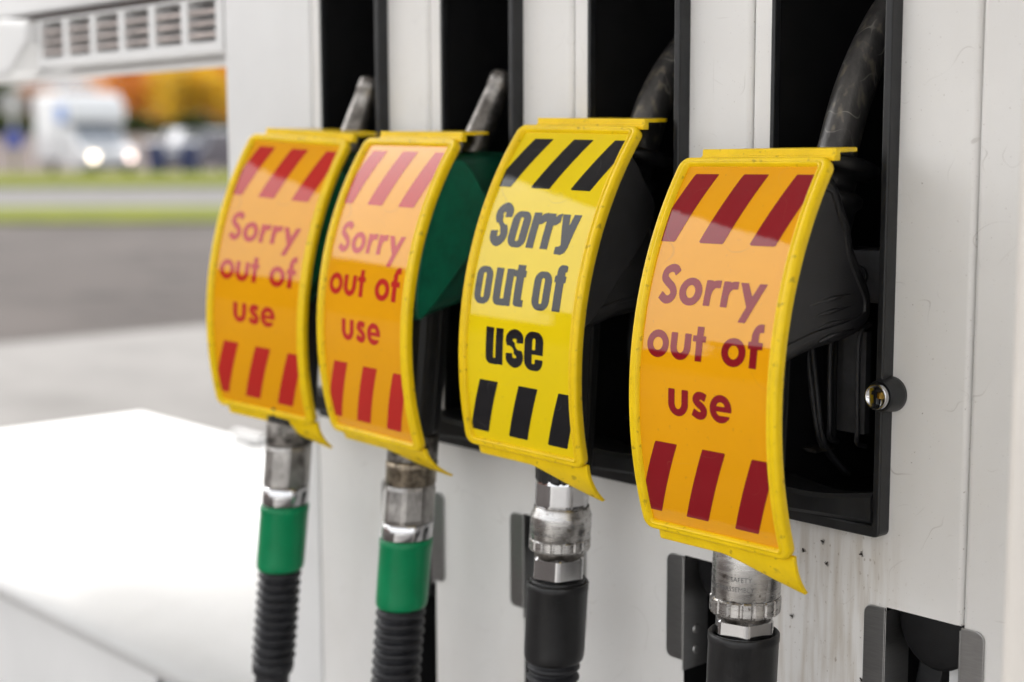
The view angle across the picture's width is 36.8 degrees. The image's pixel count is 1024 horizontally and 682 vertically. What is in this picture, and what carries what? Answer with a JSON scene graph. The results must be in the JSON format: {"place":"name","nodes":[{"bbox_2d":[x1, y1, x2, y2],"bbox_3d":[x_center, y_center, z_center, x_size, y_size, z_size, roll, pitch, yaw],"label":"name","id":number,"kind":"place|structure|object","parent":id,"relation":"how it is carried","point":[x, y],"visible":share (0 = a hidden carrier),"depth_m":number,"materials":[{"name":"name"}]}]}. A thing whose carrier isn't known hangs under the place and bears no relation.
{"place":"outdoors","nodes":[
{"label":"outdoors","id":0,"kind":"place"},
{"bbox_2d":[0,84,24,125],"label":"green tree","id":1,"kind":"object","parent":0,"point":[4,88],"visible":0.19,"depth_m":82.78,"materials":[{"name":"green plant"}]},
{"bbox_2d":[15,81,57,120],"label":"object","id":2,"kind":"object","parent":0,"point":[31,91],"visible":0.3,"depth_m":93.04,"materials":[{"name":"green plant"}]},
{"bbox_2d":[34,93,137,172],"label":"box van","id":3,"kind":"object","parent":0,"point":[81,132],"visible":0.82,"depth_m":57.87,"materials":[{"name":"white paint"}]},
{"bbox_2d":[0,134,216,343],"bbox_3d":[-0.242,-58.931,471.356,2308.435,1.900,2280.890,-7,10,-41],"label":"ground","id":4,"kind":"structure","parent":0,"point":[57,281],"depth_m":12.64,"materials":[{"name":"grey asphalt"}]},
{"bbox_2d":[2,75,173,133],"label":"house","id":5,"kind":"structure","parent":4,"relation":"on","point":[67,86],"depth_m":104.81,"materials":[{"name":"brick"}]},
{"bbox_2d":[0,206,220,223],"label":"grass verge","id":6,"kind":"object","parent":4,"relation":"on","point":[113,215],"depth_m":23.74,"materials":[{"name":"green plant"}]},
{"bbox_2d":[0,112,227,134],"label":"hedge","id":7,"kind":"object","parent":4,"relation":"on","point":[140,123],"visible":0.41,"depth_m":81.60,"materials":[{"name":"green plant"}]},
{"bbox_2d":[73,72,180,120],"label":"autumn tree","id":8,"kind":"object","parent":4,"relation":"on","point":[132,91],"visible":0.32,"depth_m":85.78,"materials":[{"name":"orange plant"}]},
{"bbox_2d":[0,325,266,435],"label":"concrete apron","id":9,"kind":"object","parent":4,"relation":"on","point":[164,373],"depth_m":7.00,"materials":[{"name":"grey concrete"}]},
{"bbox_2d":[0,0,1023,681],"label":"fuel dispenser","id":10,"kind":"object","parent":9,"relation":"on","point":[128,546],"visible":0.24,"depth_m":1.22,"materials":[{"name":"white metal"}]},
{"bbox_2d":[252,502,308,681],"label":"fuel hose","id":11,"kind":"object","parent":10,"relation":"attached to","point":[281,545],"visible":0.99,"depth_m":1.37,"materials":[{"name":"rubber"}]},
{"bbox_2d":[206,128,377,447],"bbox_3d":[-0.197,-0.054,1.375,0.129,0.283,0.084,9,3,37],"label":"out of use sign","id":12,"kind":"object","parent":10,"relation":"attached to","point":[278,193],"visible":1,"depth_m":1.35,"materials":[{"name":"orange plastic"}]},
{"bbox_2d":[261,76,375,508],"bbox_3d":[-0.169,-0.046,1.390,0.135,0.386,0.076,-7,10,-41],"label":"fuel nozzle","id":13,"kind":"object","parent":10,"relation":"attached to","point":[287,464],"visible":0.37,"depth_m":1.36,"materials":[{"name":"silver metal"}]},
{"bbox_2d":[371,536,432,681],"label":"fuel hose","id":14,"kind":"object","parent":10,"relation":"attached to","point":[403,576],"visible":0.94,"depth_m":1.27,"materials":[{"name":"rubber"}]},
{"bbox_2d":[317,131,488,475],"bbox_3d":[-0.090,-0.039,1.265,0.085,0.281,0.125,5,3,-41],"label":"out of use sign","id":15,"kind":"object","parent":10,"relation":"attached to","point":[393,184],"visible":1,"depth_m":1.24,"materials":[{"name":"orange plastic"}]},
{"bbox_2d":[380,69,508,543],"bbox_3d":[-0.051,-0.031,1.287,0.141,0.392,0.076,-7,10,-41],"label":"fuel nozzle","id":16,"kind":"object","parent":10,"relation":"attached to","point":[409,493],"visible":0.69,"depth_m":1.25,"materials":[{"name":"green plastic"}]},
{"bbox_2d":[529,36,674,561],"bbox_3d":[0.092,-0.049,1.186,0.194,0.413,0.076,-7,10,-41],"label":"fuel nozzle","id":17,"kind":"object","parent":10,"relation":"attached to","point":[560,521],"visible":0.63,"depth_m":1.14,"materials":[{"name":"grey plastic"}]},
{"bbox_2d":[524,556,588,681],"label":"fuel hose","id":18,"kind":"object","parent":17,"relation":"attached to","point":[555,616],"visible":0.98,"depth_m":1.15,"materials":[{"name":"rubber"}]},
{"bbox_2d":[459,118,667,501],"bbox_3d":[0.036,-0.034,1.151,0.084,0.288,0.126,10,-1,-44],"label":"out of use sign","id":19,"kind":"object","parent":17,"relation":"attached to","point":[548,202],"visible":1,"depth_m":1.13,"materials":[{"name":"yellow plastic"}]},
{"bbox_2d":[709,0,885,624],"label":"fuel nozzle","id":20,"kind":"object","parent":10,"relation":"attached to","point":[831,304],"visible":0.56,"depth_m":1.00,"materials":[{"name":"grey plastic"}]},
{"bbox_2d":[629,147,856,594],"bbox_3d":[0.150,0.011,0.995,0.085,0.284,0.125,4,2,-41],"label":"out of use sign","id":21,"kind":"object","parent":20,"relation":"attached to","point":[722,268],"visible":1,"depth_m":0.97,"materials":[{"name":"orange plastic"}]},
{"bbox_2d":[706,615,779,681],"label":"fuel hose","id":22,"kind":"object","parent":20,"relation":"attached to","point":[746,652],"visible":0.87,"depth_m":1.00,"materials":[{"name":"rubber"}]},
{"bbox_2d":[142,68,227,127],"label":"autumn tree","id":23,"kind":"object","parent":4,"relation":"on","point":[190,89],"visible":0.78,"depth_m":83.40,"materials":[{"name":"plant"}]},
{"bbox_2d":[177,75,226,127],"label":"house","id":24,"kind":"structure","parent":4,"relation":"on","point":[206,114],"depth_m":110.41,"materials":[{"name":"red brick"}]},
{"bbox_2d":[192,67,227,121],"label":"autumn tree","id":25,"kind":"object","parent":4,"relation":"on","point":[223,73],"visible":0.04,"depth_m":87.23,"materials":[{"name":"orange plant"}]},
{"bbox_2d":[0,134,220,172],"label":"pavement","id":26,"kind":"structure","parent":0,"point":[27,161],"depth_m":69.37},
{"bbox_2d":[0,187,226,206],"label":"road","id":27,"kind":"structure","parent":0,"point":[35,197],"depth_m":34.25,"materials":[{"name":"grey asphalt"}]},
{"bbox_2d":[0,172,228,187],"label":"grass bank","id":28,"kind":"structure","parent":0,"point":[118,180],"depth_m":46.59,"materials":[{"name":"green plant"}]},
{"bbox_2d":[0,92,25,172],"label":"road sign","id":29,"kind":"object","parent":28,"relation":"on","point":[12,105],"visible":0.96,"depth_m":51.38,"materials":[{"name":"metal"}]},
{"bbox_2d":[144,140,166,172],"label":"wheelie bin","id":30,"kind":"object","parent":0,"point":[155,150],"visible":1,"depth_m":51.41,"materials":[{"name":"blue plastic"}]},
{"bbox_2d":[178,140,199,171],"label":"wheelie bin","id":31,"kind":"object","parent":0,"point":[189,149],"visible":0.94,"depth_m":51.90,"materials":[{"name":"blue plastic"}]},
{"bbox_2d":[155,129,228,171],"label":"dark car","id":32,"kind":"object","parent":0,"point":[213,149],"visible":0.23,"depth_m":57.32,"materials":[{"name":"blue paint"}]}
]}

